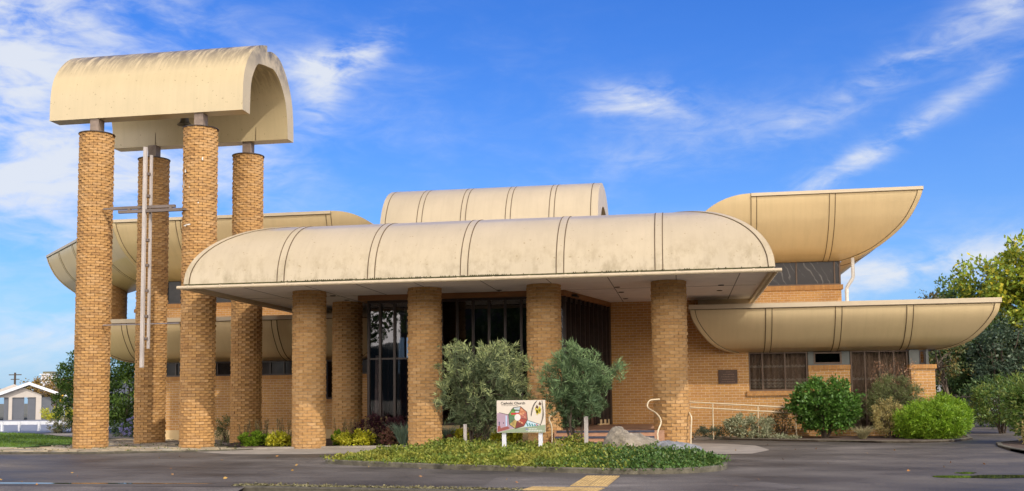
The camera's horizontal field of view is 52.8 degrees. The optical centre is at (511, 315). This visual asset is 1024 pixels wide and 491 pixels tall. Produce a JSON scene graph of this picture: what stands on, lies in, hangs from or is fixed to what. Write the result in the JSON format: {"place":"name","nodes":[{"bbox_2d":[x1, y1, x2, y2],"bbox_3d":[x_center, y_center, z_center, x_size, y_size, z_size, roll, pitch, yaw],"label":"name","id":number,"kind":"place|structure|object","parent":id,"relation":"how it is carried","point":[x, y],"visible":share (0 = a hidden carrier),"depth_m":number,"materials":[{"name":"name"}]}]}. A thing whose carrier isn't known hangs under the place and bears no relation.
{"place":"outdoors","nodes":[
{"label":"outdoors","id":0,"kind":"place"},
{"bbox_2d":[0,432,71,446],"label":"lawn","id":1,"kind":"structure","parent":0,"point":[16,441],"depth_m":35.37,"materials":[{"name":"green plant"}]},
{"bbox_2d":[0,420,114,432],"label":"side street","id":2,"kind":"structure","parent":0,"point":[24,428],"depth_m":63.52,"materials":[{"name":"grey asphalt"}]},
{"bbox_2d":[0,438,236,451],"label":"crazy paving","id":3,"kind":"structure","parent":0,"point":[170,444],"depth_m":29.43,"materials":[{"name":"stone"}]},
{"bbox_2d":[2,442,237,451],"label":"joint weeds","id":4,"kind":"object","parent":3,"relation":"on","point":[125,445],"visible":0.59,"depth_m":30.36,"materials":[{"name":"green plant"}]},
{"bbox_2d":[50,45,292,448],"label":"bell tower","id":5,"kind":"structure","parent":3,"relation":"on","point":[230,96],"depth_m":30.61,"materials":[{"name":"brick"}]},
{"bbox_2d":[103,147,185,367],"bbox_3d":[-10.659,-1.711,29.897,2.699,6.425,0.229,-1,-5,9],"label":"cross","id":6,"kind":"object","parent":5,"relation":"attached to","point":[145,209],"visible":1,"depth_m":29.87,"materials":[{"name":"metal"}]},
{"bbox_2d":[177,118,191,126],"bbox_3d":[-10.022,-6.525,31.577,0.444,2.074,0.444,-1,-5,9],"label":"bell","id":7,"kind":"object","parent":5,"relation":"hanging from","point":[183,122],"visible":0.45,"depth_m":31.44,"materials":[{"name":"brown metal"}]},
{"bbox_2d":[0,404,241,489],"bbox_3d":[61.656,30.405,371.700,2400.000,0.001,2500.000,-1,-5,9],"label":"ground","id":8,"kind":"structure","parent":0,"point":[2,411],"depth_m":122.81,"materials":[{"name":"grey asphalt"}]},
{"bbox_2d":[9,373,21,384],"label":"utility pole","id":9,"kind":"object","parent":8,"relation":"on","point":[14,374],"visible":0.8,"depth_m":138.43,"materials":[{"name":"wood"}]},
{"bbox_2d":[0,421,65,430],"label":"rail fence","id":10,"kind":"object","parent":8,"relation":"on","point":[20,423],"visible":0.4,"depth_m":57.86,"materials":[{"name":"white wood"}]},
{"bbox_2d":[0,382,66,419],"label":"garage","id":11,"kind":"structure","parent":8,"relation":"on","point":[13,395],"depth_m":97.26,"materials":[{"name":"beige paint"}]},
{"bbox_2d":[3,397,23,419],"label":"roller door","id":12,"kind":"structure","parent":11,"relation":"in","point":[17,402],"depth_m":97.07,"materials":[{"name":"grey metal"}]},
{"bbox_2d":[27,397,50,419],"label":"roller door","id":13,"kind":"structure","parent":11,"relation":"in","point":[45,401],"depth_m":97.71,"materials":[{"name":"grey metal"}]},
{"bbox_2d":[20,373,72,411],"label":"autumn tree","id":14,"kind":"object","parent":8,"relation":"on","point":[50,384],"visible":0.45,"depth_m":112.96,"materials":[{"name":"brown plant"}]},
{"bbox_2d":[39,406,73,420],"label":"yellow green shrub","id":15,"kind":"object","parent":8,"relation":"on","point":[46,416],"visible":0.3,"depth_m":83.36,"materials":[{"name":"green plant"}]},
{"bbox_2d":[33,371,133,412],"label":"chimney house","id":16,"kind":"structure","parent":8,"relation":"on","point":[48,374],"depth_m":138.44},
{"bbox_2d":[0,486,243,490],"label":"driveway crossing","id":17,"kind":"object","parent":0,"point":[63,488],"visible":1,"depth_m":17.56,"materials":[{"name":"concrete"}]},
{"bbox_2d":[49,433,229,444],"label":"side path","id":18,"kind":"structure","parent":0,"point":[70,434],"depth_m":41.22,"materials":[{"name":"concrete"}]},
{"bbox_2d":[109,420,133,436],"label":"dark shrub","id":19,"kind":"object","parent":18,"relation":"on","point":[113,429],"visible":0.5,"depth_m":40.02,"materials":[{"name":"green plant"}]},
{"bbox_2d":[119,415,133,436],"bbox_3d":[-13.908,4.209,39.160,2.046,0.971,1.453,-1,-5,9],"label":"hebe","id":20,"kind":"object","parent":18,"relation":"on","point":[130,426],"visible":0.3,"depth_m":39.03,"materials":[{"name":"purple plant"}]},
{"bbox_2d":[214,414,230,442],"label":"shrub","id":21,"kind":"object","parent":18,"relation":"on","point":[224,433],"visible":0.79,"depth_m":33.08,"materials":[{"name":"green plant"}]},
{"bbox_2d":[203,447,384,453],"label":"path","id":22,"kind":"structure","parent":0,"point":[306,451],"depth_m":27.63,"materials":[{"name":"concrete"}]},
{"bbox_2d":[0,415,1023,490],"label":"forecourt","id":23,"kind":"structure","parent":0,"point":[848,466],"depth_m":20.88,"materials":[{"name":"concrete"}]},
{"bbox_2d":[45,416,71,432],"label":"bare shrub","id":24,"kind":"object","parent":23,"relation":"on","point":[54,429],"visible":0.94,"depth_m":45.77,"materials":[{"name":"grey plant"}]},
{"bbox_2d":[46,350,74,431],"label":"hedge tree","id":25,"kind":"object","parent":23,"relation":"on","point":[63,386],"visible":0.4,"depth_m":46.82,"materials":[{"name":"green plant"}]},
{"bbox_2d":[0,482,211,483],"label":"puddle","id":26,"kind":"object","parent":23,"relation":"on","point":[106,483],"visible":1,"depth_m":18.30,"materials":[{"name":"black liquid"}]},
{"bbox_2d":[108,358,135,432],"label":"hedge tree","id":27,"kind":"object","parent":23,"relation":"on","point":[119,410],"visible":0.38,"depth_m":43.67,"materials":[{"name":"green plant"}]},
{"bbox_2d":[0,449,252,453],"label":"paving kerb","id":28,"kind":"structure","parent":23,"relation":"on","point":[126,452],"depth_m":27.80,"materials":[{"name":"grey concrete"}]},
{"bbox_2d":[237,445,405,448],"bbox_3d":[-3.160,3.687,28.803,8.907,0.112,0.551,-1,-5,-1],"label":"bed edging","id":29,"kind":"object","parent":23,"relation":"on","point":[321,447],"visible":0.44,"depth_m":28.91,"materials":[{"name":"concrete"}]},
{"bbox_2d":[231,482,522,489],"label":"kerb moss","id":30,"kind":"object","parent":23,"relation":"on","point":[363,486],"visible":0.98,"depth_m":16.87,"materials":[{"name":"green plant"}]},
{"bbox_2d":[228,438,527,447],"bbox_3d":[-3.833,3.936,31.388,10.700,0.155,6.500,-1,-5,9],"label":"garden bed","id":31,"kind":"object","parent":23,"relation":"on","point":[329,442],"visible":0.16,"depth_m":29.90,"materials":[{"name":"brown soil"}]},
{"bbox_2d":[237,429,268,445],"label":"lime plant","id":32,"kind":"object","parent":31,"relation":"on","point":[257,436],"visible":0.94,"depth_m":29.99,"materials":[{"name":"green plant"}]},
{"bbox_2d":[237,418,292,444],"bbox_3d":[-7.080,3.469,30.491,1.973,0.914,0.968,-1,-5,9],"label":"flowering plant","id":33,"kind":"object","parent":31,"relation":"on","point":[265,426],"visible":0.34,"depth_m":30.48,"materials":[{"name":"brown plant"}]},
{"bbox_2d":[264,430,291,446],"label":"lime plant","id":34,"kind":"object","parent":31,"relation":"on","point":[281,438],"visible":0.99,"depth_m":29.43,"materials":[{"name":"yellow plant"}]},
{"bbox_2d":[330,428,342,445],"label":"lime plant","id":35,"kind":"object","parent":31,"relation":"on","point":[337,431],"visible":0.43,"depth_m":29.69,"materials":[{"name":"green plant"}]},
{"bbox_2d":[333,428,376,445],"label":"lime plant","id":36,"kind":"object","parent":31,"relation":"on","point":[359,437],"visible":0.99,"depth_m":29.20,"materials":[{"name":"yellow plant"}]},
{"bbox_2d":[333,415,387,444],"bbox_3d":[-4.399,3.359,29.973,1.576,0.971,0.782,-1,-5,9],"label":"flowering plant","id":37,"kind":"object","parent":31,"relation":"on","point":[377,438],"visible":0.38,"depth_m":29.89,"materials":[{"name":"green plant"}]},
{"bbox_2d":[352,411,408,444],"bbox_3d":[-3.755,3.293,29.964,1.823,1.084,0.976,-1,-5,9],"label":"purple shrub","id":38,"kind":"object","parent":31,"relation":"on","point":[376,418],"visible":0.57,"depth_m":29.80,"materials":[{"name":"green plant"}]},
{"bbox_2d":[377,426,395,444],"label":"bronze plant","id":39,"kind":"object","parent":31,"relation":"on","point":[388,432],"visible":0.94,"depth_m":29.34,"materials":[{"name":"brown plant"}]},
{"bbox_2d":[385,421,407,444],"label":"grass tuft","id":40,"kind":"object","parent":31,"relation":"on","point":[401,436],"visible":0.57,"depth_m":29.20,"materials":[{"name":"green plant"}]},
{"bbox_2d":[441,422,462,439],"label":"grass tuft","id":41,"kind":"object","parent":31,"relation":"on","point":[445,433],"visible":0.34,"depth_m":29.18,"materials":[{"name":"green plant"}]},
{"bbox_2d":[448,427,476,440],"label":"lime plant","id":42,"kind":"object","parent":31,"relation":"on","point":[459,433],"visible":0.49,"depth_m":29.06,"materials":[{"name":"green plant"}]},
{"bbox_2d":[460,425,485,439],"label":"purple shrub","id":43,"kind":"object","parent":31,"relation":"on","point":[474,434],"visible":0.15,"depth_m":29.25,"materials":[{"name":"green plant"}]},
{"bbox_2d":[486,430,522,442],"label":"lime plant","id":44,"kind":"object","parent":31,"relation":"on","point":[511,437],"visible":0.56,"depth_m":29.02,"materials":[{"name":"green plant"}]},
{"bbox_2d":[0,442,984,484],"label":"fallen leaves","id":45,"kind":"object","parent":23,"relation":"on","point":[419,468],"visible":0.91,"depth_m":20.92,"materials":[{"name":"brown plant"}]},
{"bbox_2d":[378,459,655,467],"bbox_3d":[0.716,3.185,23.136,8.867,0.050,5.621,-3,-5,30],"label":"island mound","id":46,"kind":"object","parent":23,"relation":"on","point":[651,466],"visible":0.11,"depth_m":20.62,"materials":[{"name":"brown soil"}]},
{"bbox_2d":[463,424,466,441],"bbox_3d":[-1.123,2.969,24.777,0.070,0.720,0.070,-1,-5,9],"label":"wooden stake","id":47,"kind":"object","parent":46,"relation":"on","point":[465,431],"visible":0.53,"depth_m":24.76,"materials":[{"name":"white wood"}]},
{"bbox_2d":[432,337,537,442],"bbox_3d":[-0.652,1.925,25.347,2.795,2.868,2.348,-1,-5,9],"label":"grevillea shrub","id":48,"kind":"object","parent":46,"relation":"on","point":[482,410],"visible":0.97,"depth_m":25.11,"materials":[{"name":"green plant"}]},
{"bbox_2d":[497,400,545,446],"bbox_3d":[0.212,2.571,23.196,1.105,1.335,0.104,-1,-5,9],"label":"sign board","id":49,"kind":"object","parent":46,"relation":"on","point":[520,416],"visible":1,"depth_m":23.17,"materials":[{"name":"white wood"}]},
{"bbox_2d":[532,337,630,441],"bbox_3d":[1.703,1.875,24.934,2.415,2.845,1.809,-1,-5,9],"label":"grevillea shrub","id":50,"kind":"object","parent":46,"relation":"on","point":[569,395],"visible":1,"depth_m":24.84,"materials":[{"name":"green plant"}]},
{"bbox_2d":[584,416,587,442],"bbox_3d":[1.767,2.835,24.496,0.090,0.880,0.080,-1,-5,9],"label":"wooden stake","id":51,"kind":"object","parent":46,"relation":"on","point":[586,429],"visible":0.57,"depth_m":24.47,"materials":[{"name":"white wood"}]},
{"bbox_2d":[603,426,659,449],"bbox_3d":[2.787,2.819,23.103,1.669,0.710,1.360,-1,-5,9],"label":"boulder","id":52,"kind":"object","parent":46,"relation":"on","point":[617,435],"visible":0.53,"depth_m":22.77,"materials":[{"name":"beige stone"}]},
{"bbox_2d":[653,440,706,452],"bbox_3d":[3.603,2.922,22.563,1.364,0.401,1.203,-1,-5,9],"label":"boulder","id":53,"kind":"object","parent":46,"relation":"on","point":[669,443],"visible":0.34,"depth_m":22.33,"materials":[{"name":"grey stone"}]},
{"bbox_2d":[46,183,1001,448],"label":"church building","id":54,"kind":"structure","parent":23,"relation":"on","point":[736,301],"depth_m":31.61,"materials":[{"name":"brick"}]},
{"bbox_2d":[167,281,230,303],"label":"window","id":55,"kind":"structure","parent":54,"relation":"in","point":[173,294],"depth_m":41.53,"materials":[{"name":"grey glass"}]},
{"bbox_2d":[166,361,292,376],"bbox_3d":[-9.614,1.843,35.878,6.540,0.498,0.090,-1,-5,9],"label":"window","id":56,"kind":"structure","parent":54,"relation":"in","point":[268,367],"depth_m":35.73,"materials":[{"name":"black glass"}]},
{"bbox_2d":[326,360,331,398],"bbox_3d":[-6.209,2.182,35.298,0.330,1.338,0.090,-1,-5,9],"label":"window","id":57,"kind":"structure","parent":54,"relation":"in","point":[326,360],"depth_m":35.29,"materials":[{"name":"black glass"}]},
{"bbox_2d":[362,359,408,373],"bbox_3d":[-4.681,1.726,35.070,2.760,0.498,0.090,-1,-5,9],"label":"window","id":58,"kind":"structure","parent":54,"relation":"in","point":[364,363],"depth_m":35.12,"materials":[{"name":"black glass"}]},
{"bbox_2d":[748,352,807,390],"bbox_3d":[8.502,1.784,32.963,1.830,1.233,0.235,-1,-5,9],"label":"window","id":59,"kind":"structure","parent":54,"relation":"in","point":[772,371],"depth_m":33.02,"materials":[{"name":"brown metal"}]},
{"bbox_2d":[768,261,840,285],"bbox_3d":[8.827,-1.505,37.869,6.240,0.908,0.090,-1,-5,9],"label":"window","id":60,"kind":"structure","parent":54,"relation":"in","point":[815,272],"depth_m":37.55,"materials":[{"name":"grey glass"}]},
{"bbox_2d":[813,352,841,363],"bbox_3d":[9.999,1.336,32.666,0.860,0.378,0.090,-1,-5,9],"label":"window","id":61,"kind":"structure","parent":54,"relation":"in","point":[814,353],"depth_m":32.62,"materials":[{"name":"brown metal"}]},
{"bbox_2d":[850,350,909,428],"bbox_3d":[11.557,2.313,32.416,1.730,2.440,0.235,-1,-5,9],"label":"window","id":62,"kind":"structure","parent":54,"relation":"in","point":[861,364],"depth_m":32.52,"materials":[{"name":"glass"}]},
{"bbox_2d":[919,350,925,363],"bbox_3d":[12.778,1.292,32.128,0.200,0.455,0.090,-1,-5,9],"label":"window","id":63,"kind":"structure","parent":54,"relation":"in","point":[924,356],"depth_m":32.09,"materials":[{"name":"glass"}]},
{"bbox_2d":[320,430,730,470],"bbox_3d":[0.740,2.940,23.153,9.220,0.630,5.914,-3,-5,31],"label":"ground cover","id":64,"kind":"object","parent":23,"relation":"on","point":[578,452],"visible":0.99,"depth_m":21.25,"materials":[{"name":"green plant"}]},
{"bbox_2d":[325,459,726,473],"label":"island kerb","id":65,"kind":"structure","parent":23,"relation":"on","point":[587,470],"depth_m":20.08,"materials":[{"name":"concrete"}]},
{"bbox_2d":[548,402,573,443],"bbox_3d":[1.363,2.938,28.137,0.471,1.420,2.189,-1,-5,9],"label":"handrail","id":66,"kind":"object","parent":23,"relation":"on","point":[552,428],"visible":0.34,"depth_m":27.08,"materials":[{"name":"beige metal"}]},
{"bbox_2d":[482,476,799,490],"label":"asphalt patch","id":67,"kind":"object","parent":23,"relation":"on","point":[711,483],"visible":0.83,"depth_m":17.03,"materials":[{"name":"grey asphalt"}]},
{"bbox_2d":[523,486,603,490],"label":"tactile paving","id":68,"kind":"structure","parent":67,"relation":"on","point":[540,488],"depth_m":16.11,"materials":[{"name":"yellow concrete"}]},
{"bbox_2d":[570,475,619,485],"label":"tactile paving","id":69,"kind":"structure","parent":67,"relation":"on","point":[597,480],"depth_m":17.48,"materials":[{"name":"yellow concrete"}]},
{"bbox_2d":[647,399,661,439],"bbox_3d":[3.653,2.810,26.438,0.356,1.361,1.186,-1,-5,6],"label":"handrail","id":70,"kind":"object","parent":23,"relation":"on","point":[657,415],"visible":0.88,"depth_m":26.31,"materials":[{"name":"beige metal"}]},
{"bbox_2d":[693,436,737,439],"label":"ramp","id":71,"kind":"structure","parent":23,"relation":"on","point":[701,438],"depth_m":31.89,"materials":[{"name":"concrete"}]},
{"bbox_2d":[690,401,796,438],"bbox_3d":[7.084,3.196,31.618,3.203,1.170,0.040,-1,-5,9],"label":"handrail","id":72,"kind":"object","parent":71,"relation":"on","point":[757,410],"visible":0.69,"depth_m":31.64,"materials":[{"name":"beige metal"}]},
{"bbox_2d":[692,443,767,453],"bbox_3d":[5.296,3.477,27.165,2.700,0.037,5.500,-1,-5,9],"label":"concrete apron","id":73,"kind":"object","parent":23,"relation":"on","point":[729,449],"visible":0.58,"depth_m":26.33,"materials":[{"name":"grey concrete"}]},
{"bbox_2d":[689,412,691,443],"bbox_3d":[4.730,3.043,27.259,0.081,1.000,0.372,-1,-5,8],"label":"handrail","id":74,"kind":"object","parent":73,"relation":"on","point":[690,429],"visible":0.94,"depth_m":27.10,"materials":[{"name":"beige metal"}]},
{"bbox_2d":[713,434,971,442],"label":"bed kerb","id":75,"kind":"structure","parent":23,"relation":"on","point":[873,441],"depth_m":28.99,"materials":[{"name":"concrete"}]},
{"bbox_2d":[724,435,972,442],"bbox_3d":[12.879,3.977,34.252,13.227,0.165,7.570,4,-6,-42],"label":"garden bed","id":76,"kind":"object","parent":23,"relation":"on","point":[835,438],"visible":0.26,"depth_m":30.19,"materials":[{"name":"brown soil"}]},
{"bbox_2d":[692,424,730,437],"bbox_3d":[6.134,3.578,31.963,1.397,0.522,0.911,-1,-5,9],"label":"juniper","id":77,"kind":"object","parent":76,"relation":"on","point":[704,431],"visible":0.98,"depth_m":31.88,"materials":[{"name":"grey plant"}]},
{"bbox_2d":[721,412,775,437],"bbox_3d":[7.263,3.373,31.582,1.680,0.867,1.084,-1,-5,9],"label":"variegated shrub","id":78,"kind":"object","parent":76,"relation":"on","point":[765,428],"visible":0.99,"depth_m":31.45,"materials":[{"name":"green plant"}]},
{"bbox_2d":[768,402,794,437],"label":"open shrub","id":79,"kind":"object","parent":76,"relation":"on","point":[783,416],"visible":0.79,"depth_m":31.60,"materials":[{"name":"brown plant"}]},
{"bbox_2d":[768,433,801,438],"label":"plant","id":80,"kind":"object","parent":76,"relation":"on","point":[784,436],"visible":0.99,"depth_m":30.70,"materials":[{"name":"green plant"}]},
{"bbox_2d":[783,373,865,437],"bbox_3d":[9.400,2.720,31.105,2.449,2.017,1.818,-1,-5,9],"label":"camellia","id":81,"kind":"object","parent":76,"relation":"on","point":[822,407],"visible":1,"depth_m":30.82,"materials":[{"name":"green plant"}]},
{"bbox_2d":[851,425,874,438],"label":"grass tuft","id":82,"kind":"object","parent":76,"relation":"on","point":[862,433],"visible":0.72,"depth_m":29.93,"materials":[{"name":"plant"}]},
{"bbox_2d":[869,396,903,437],"bbox_3d":[11.147,2.997,30.427,1.171,1.303,1.014,-1,-5,9],"label":"pieris","id":83,"kind":"object","parent":76,"relation":"on","point":[878,414],"visible":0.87,"depth_m":30.38,"materials":[{"name":"beige plant"}]},
{"bbox_2d":[862,358,926,436],"bbox_3d":[11.603,2.491,31.392,1.961,2.452,1.272,-1,-5,9],"label":"pittosporum","id":84,"kind":"object","parent":76,"relation":"on","point":[887,388],"visible":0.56,"depth_m":31.38,"materials":[{"name":"green plant"}]},
{"bbox_2d":[889,397,972,438],"bbox_3d":[12.181,3.011,30.015,2.334,1.333,2.082,-1,-5,9],"label":"box ball","id":85,"kind":"object","parent":76,"relation":"on","point":[926,419],"visible":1,"depth_m":29.49,"materials":[{"name":"green plant"}]},
{"bbox_2d":[926,390,975,434],"bbox_3d":[13.248,3.043,31.818,2.057,1.543,1.987,-1,-5,9],"label":"box ball","id":86,"kind":"object","parent":76,"relation":"on","point":[946,397],"visible":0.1,"depth_m":31.45,"materials":[{"name":"green plant"}]},
{"bbox_2d":[918,290,943,381],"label":"bare topped tree","id":87,"kind":"object","parent":23,"relation":"on","point":[932,295],"visible":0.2,"depth_m":54.48,"materials":[{"name":"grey plant"}]},
{"bbox_2d":[927,268,984,379],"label":"broadleaf tree","id":88,"kind":"object","parent":23,"relation":"on","point":[946,293],"visible":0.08,"depth_m":58.48,"materials":[{"name":"green plant"}]},
{"bbox_2d":[955,472,975,473],"bbox_3d":[8.209,2.835,18.596,0.446,0.001,0.384,1,-5,-21],"label":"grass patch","id":89,"kind":"object","parent":23,"relation":"on","point":[966,472],"visible":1,"depth_m":18.67,"materials":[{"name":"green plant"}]},
{"bbox_2d":[942,394,997,417],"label":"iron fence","id":90,"kind":"object","parent":23,"relation":"on","point":[969,397],"visible":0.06,"depth_m":50.85,"materials":[{"name":"black metal"}]},
{"bbox_2d":[930,316,1019,418],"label":"dark tree","id":91,"kind":"object","parent":23,"relation":"on","point":[954,383],"visible":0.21,"depth_m":53.48,"materials":[{"name":"green plant"}]},
{"bbox_2d":[932,353,1020,412],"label":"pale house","id":92,"kind":"structure","parent":23,"relation":"on","point":[939,388],"depth_m":62.36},
{"bbox_2d":[933,475,1023,477],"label":"puddle","id":93,"kind":"object","parent":23,"relation":"on","point":[983,476],"visible":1,"depth_m":17.76,"materials":[{"name":"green liquid"}]},
{"bbox_2d":[947,228,1023,376],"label":"broadleaf tree","id":94,"kind":"object","parent":23,"relation":"on","point":[1004,286],"visible":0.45,"depth_m":54.94,"materials":[{"name":"green plant"}]},
{"bbox_2d":[956,369,1015,426],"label":"rhododendron","id":95,"kind":"object","parent":23,"relation":"on","point":[985,380],"visible":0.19,"depth_m":40.99,"materials":[{"name":"green plant"}]},
{"bbox_2d":[961,307,1023,385],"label":"dark tree","id":96,"kind":"object","parent":23,"relation":"on","point":[1012,364],"visible":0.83,"depth_m":51.54,"materials":[{"name":"green plant"}]},
{"bbox_2d":[968,373,1020,433],"bbox_3d":[16.336,2.949,34.223,2.224,2.152,2.124,-4,-6,36],"label":"rhododendron","id":97,"kind":"object","parent":23,"relation":"on","point":[983,407],"visible":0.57,"depth_m":34.05,"materials":[{"name":"green plant"}]},
{"bbox_2d":[996,441,1023,453],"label":"garden bed","id":98,"kind":"object","parent":23,"relation":"on","point":[1017,444],"visible":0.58,"depth_m":25.70,"materials":[{"name":"brown soil"}]},
{"bbox_2d":[998,366,1023,436],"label":"rhododendron","id":99,"kind":"object","parent":98,"relation":"on","point":[1014,394],"visible":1,"depth_m":27.20,"materials":[{"name":"green plant"}]},
{"bbox_2d":[1015,420,1023,443],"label":"rhododendron","id":100,"kind":"object","parent":98,"relation":"on","point":[1022,431],"visible":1,"depth_m":26.42,"materials":[{"name":"green plant"}]},
{"bbox_2d":[996,440,1023,450],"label":"bed kerb","id":101,"kind":"structure","parent":23,"relation":"on","point":[999,444],"depth_m":25.29,"materials":[{"name":"concrete"}]},
{"bbox_2d":[0,0,1023,403],"label":"sky","id":102,"kind":"structure","parent":0,"point":[670,106],"materials":[{"name":"blue"}]},
{"label":"back bed","id":103,"kind":"structure","parent":0,"visible":0},
{"bbox_2d":[928,340,976,395],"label":"tree","id":104,"kind":"object","parent":103,"relation":"on","point":[940,374],"visible":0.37,"depth_m":49.90,"materials":[{"name":"green plant"}]},
{"label":"road","id":105,"kind":"structure","parent":0,"visible":0},
{"bbox_2d":[242,485,538,490],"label":"street kerb","id":106,"kind":"structure","parent":105,"relation":"on","point":[273,488],"depth_m":16.82,"materials":[{"name":"grey concrete"}]}
]}

